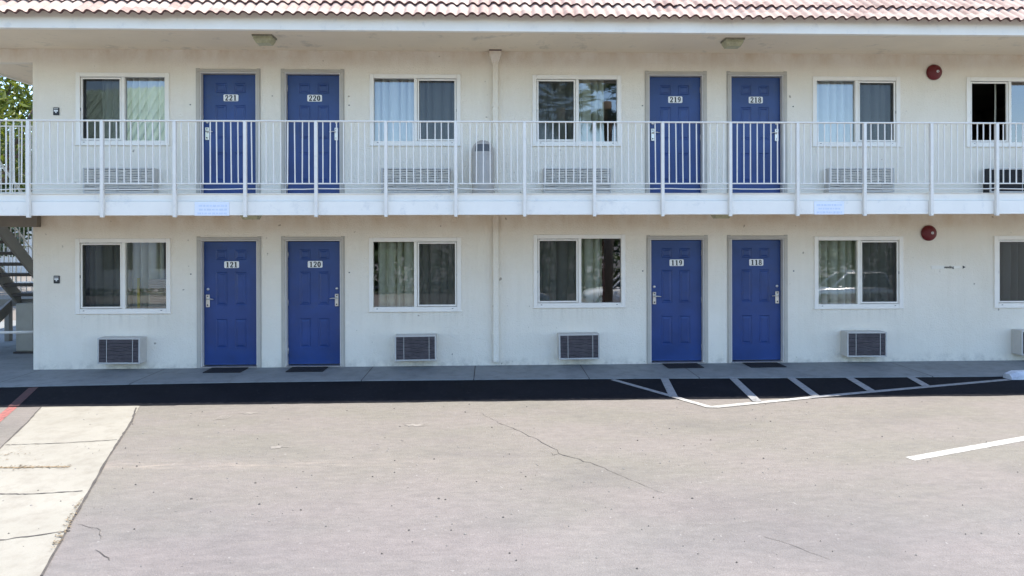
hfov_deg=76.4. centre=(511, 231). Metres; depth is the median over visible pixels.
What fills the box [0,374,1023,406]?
asphalt strip
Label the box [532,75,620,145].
window
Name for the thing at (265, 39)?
ceiling lamp
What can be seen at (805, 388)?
parking line
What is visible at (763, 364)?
door mat
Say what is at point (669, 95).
door
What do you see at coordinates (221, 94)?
door
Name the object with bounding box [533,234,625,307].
window
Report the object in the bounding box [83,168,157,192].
air conditioner
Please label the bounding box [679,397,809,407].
parking line
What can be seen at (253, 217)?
ceiling lamp
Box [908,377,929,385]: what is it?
parking line
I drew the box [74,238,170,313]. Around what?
window
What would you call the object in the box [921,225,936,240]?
alarm bell
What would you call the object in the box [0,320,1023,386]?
walkway
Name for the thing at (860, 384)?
parking line
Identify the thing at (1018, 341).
air conditioner
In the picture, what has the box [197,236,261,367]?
door
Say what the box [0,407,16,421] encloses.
parking line
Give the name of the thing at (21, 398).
parking line
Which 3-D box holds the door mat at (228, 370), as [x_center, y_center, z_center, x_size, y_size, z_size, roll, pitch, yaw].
[-4.508,2.183,10.245,0.580,0.017,0.340,0,0,-2]
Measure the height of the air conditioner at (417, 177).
0.400 m
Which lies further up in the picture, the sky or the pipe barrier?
the sky
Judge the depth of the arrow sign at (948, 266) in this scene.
10.84 m
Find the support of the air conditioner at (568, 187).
attached to the motel building
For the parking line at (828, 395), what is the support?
on the asphalt strip
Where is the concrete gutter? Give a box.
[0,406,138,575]
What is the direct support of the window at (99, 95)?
in the motel building
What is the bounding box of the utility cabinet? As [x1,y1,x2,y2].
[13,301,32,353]
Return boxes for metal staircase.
[0,161,32,340]
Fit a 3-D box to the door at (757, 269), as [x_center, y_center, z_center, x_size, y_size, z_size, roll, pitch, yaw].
[4.052,1.113,10.788,1.012,2.113,0.165,0,0,-2]
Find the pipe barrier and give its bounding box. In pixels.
[0,331,32,333]
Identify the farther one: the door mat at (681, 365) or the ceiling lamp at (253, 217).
the door mat at (681, 365)
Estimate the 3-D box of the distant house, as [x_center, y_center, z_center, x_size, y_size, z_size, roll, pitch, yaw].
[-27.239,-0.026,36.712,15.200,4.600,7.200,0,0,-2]
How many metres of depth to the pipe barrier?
10.47 m
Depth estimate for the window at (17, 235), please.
33.71 m
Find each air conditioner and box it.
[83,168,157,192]
[97,336,146,363]
[381,168,449,192]
[395,333,436,360]
[543,168,610,192]
[558,332,599,359]
[824,168,893,192]
[841,330,886,356]
[983,168,1023,192]
[1012,329,1023,354]
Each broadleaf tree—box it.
[0,76,32,191]
[0,113,31,266]
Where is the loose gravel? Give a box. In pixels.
[3,401,1020,568]
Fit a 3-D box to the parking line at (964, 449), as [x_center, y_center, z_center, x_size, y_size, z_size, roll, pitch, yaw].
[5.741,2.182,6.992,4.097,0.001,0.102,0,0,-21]
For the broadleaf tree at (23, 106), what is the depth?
18.90 m
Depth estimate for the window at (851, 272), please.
10.82 m
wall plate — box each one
[53,107,58,114]
[54,276,59,282]
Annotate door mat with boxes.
[203,367,247,372]
[286,367,327,371]
[663,363,703,368]
[743,362,786,367]
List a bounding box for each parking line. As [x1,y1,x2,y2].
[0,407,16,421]
[8,387,37,406]
[612,379,681,398]
[661,378,677,396]
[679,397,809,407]
[730,378,760,400]
[788,378,819,395]
[808,379,1009,397]
[845,377,874,390]
[906,436,1023,459]
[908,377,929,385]
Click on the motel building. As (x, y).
(356, 278)
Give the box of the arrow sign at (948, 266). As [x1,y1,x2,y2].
[931,265,966,268]
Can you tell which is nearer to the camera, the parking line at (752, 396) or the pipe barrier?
the parking line at (752, 396)
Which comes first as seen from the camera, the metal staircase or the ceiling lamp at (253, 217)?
the ceiling lamp at (253, 217)
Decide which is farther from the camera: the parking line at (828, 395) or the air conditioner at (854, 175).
the air conditioner at (854, 175)
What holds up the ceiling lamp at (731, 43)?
attached to the motel building
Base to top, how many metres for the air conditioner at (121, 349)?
0.405 m
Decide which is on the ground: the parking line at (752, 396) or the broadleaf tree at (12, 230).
the broadleaf tree at (12, 230)
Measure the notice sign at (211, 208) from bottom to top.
0.185 m
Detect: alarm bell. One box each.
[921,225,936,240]
[926,64,941,79]
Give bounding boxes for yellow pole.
[137,278,139,307]
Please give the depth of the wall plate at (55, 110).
10.35 m
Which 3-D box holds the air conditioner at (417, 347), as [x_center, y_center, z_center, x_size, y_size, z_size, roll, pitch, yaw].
[-1.541,1.859,10.451,0.655,0.405,0.214,0,0,-3]
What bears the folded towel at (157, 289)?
on the folded towel at (157, 298)
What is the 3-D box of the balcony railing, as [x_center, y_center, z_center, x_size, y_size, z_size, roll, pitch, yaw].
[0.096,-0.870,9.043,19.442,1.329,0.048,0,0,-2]
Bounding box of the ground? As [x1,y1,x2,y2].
[0,276,1023,575]
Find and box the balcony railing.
[0,119,1023,217]
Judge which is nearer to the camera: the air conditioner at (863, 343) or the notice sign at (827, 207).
the notice sign at (827, 207)
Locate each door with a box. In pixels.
[196,68,260,192]
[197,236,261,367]
[281,69,344,192]
[281,236,344,367]
[645,71,706,192]
[646,235,707,363]
[726,71,786,192]
[727,235,787,362]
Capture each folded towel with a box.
[148,286,165,293]
[148,302,165,307]
[149,294,165,301]
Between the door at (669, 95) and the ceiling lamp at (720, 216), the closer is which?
the ceiling lamp at (720, 216)
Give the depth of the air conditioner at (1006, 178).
10.73 m
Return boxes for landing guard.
[0,125,32,193]
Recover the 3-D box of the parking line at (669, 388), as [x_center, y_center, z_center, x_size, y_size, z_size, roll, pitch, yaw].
[2.196,2.180,9.108,0.115,0.001,1.073,0,0,7]
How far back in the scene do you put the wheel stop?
9.55 m
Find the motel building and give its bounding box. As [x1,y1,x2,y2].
[0,0,1023,369]
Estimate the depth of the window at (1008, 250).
10.89 m
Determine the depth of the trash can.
10.17 m
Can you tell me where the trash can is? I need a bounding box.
[472,140,493,192]
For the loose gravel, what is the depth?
5.79 m
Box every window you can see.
[1,233,22,255]
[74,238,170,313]
[75,72,169,145]
[368,237,461,311]
[369,74,460,145]
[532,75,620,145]
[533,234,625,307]
[812,76,900,146]
[814,236,903,308]
[966,77,1023,146]
[994,236,1023,307]
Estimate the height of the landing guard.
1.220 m
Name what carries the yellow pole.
in the motel building
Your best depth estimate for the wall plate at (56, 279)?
10.35 m
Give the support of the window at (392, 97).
in the motel building
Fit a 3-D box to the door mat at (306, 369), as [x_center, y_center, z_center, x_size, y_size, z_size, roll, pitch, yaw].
[-3.239,2.179,10.288,0.580,0.017,0.340,0,0,-2]
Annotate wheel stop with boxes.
[1003,370,1023,379]
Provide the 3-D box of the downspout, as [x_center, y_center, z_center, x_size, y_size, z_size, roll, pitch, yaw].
[-0.264,-0.403,10.529,0.200,5.048,0.134,0,0,-2]
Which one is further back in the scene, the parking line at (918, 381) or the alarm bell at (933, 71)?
the alarm bell at (933, 71)
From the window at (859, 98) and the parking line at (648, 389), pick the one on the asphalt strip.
the parking line at (648, 389)
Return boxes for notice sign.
[195,202,228,215]
[814,201,843,214]
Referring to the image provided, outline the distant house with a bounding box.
[0,228,31,272]
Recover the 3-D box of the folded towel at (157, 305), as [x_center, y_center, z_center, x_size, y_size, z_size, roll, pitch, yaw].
[-5.783,1.217,10.638,0.296,0.135,0.110,0,0,-2]
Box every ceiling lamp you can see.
[240,215,261,219]
[252,34,276,45]
[711,215,730,218]
[720,38,744,48]
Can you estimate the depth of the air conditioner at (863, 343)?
10.59 m
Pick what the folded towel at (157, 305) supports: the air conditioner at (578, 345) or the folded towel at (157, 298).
the folded towel at (157, 298)
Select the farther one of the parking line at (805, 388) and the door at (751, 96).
the door at (751, 96)
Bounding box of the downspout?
[489,50,501,361]
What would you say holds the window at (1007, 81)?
in the motel building
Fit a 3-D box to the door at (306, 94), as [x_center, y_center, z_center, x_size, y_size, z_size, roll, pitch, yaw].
[-3.218,-1.568,10.546,1.017,2.113,0.165,0,0,-2]
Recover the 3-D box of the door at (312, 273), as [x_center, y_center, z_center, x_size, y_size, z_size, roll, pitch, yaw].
[-3.210,1.132,10.546,1.015,2.113,0.165,0,0,-2]
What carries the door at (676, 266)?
in the motel building
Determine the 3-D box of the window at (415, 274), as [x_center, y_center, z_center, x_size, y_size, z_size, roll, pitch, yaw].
[-1.575,0.705,10.724,1.504,1.412,0.397,0,0,-2]
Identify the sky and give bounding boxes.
[0,77,32,164]
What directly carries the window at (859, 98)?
in the motel building

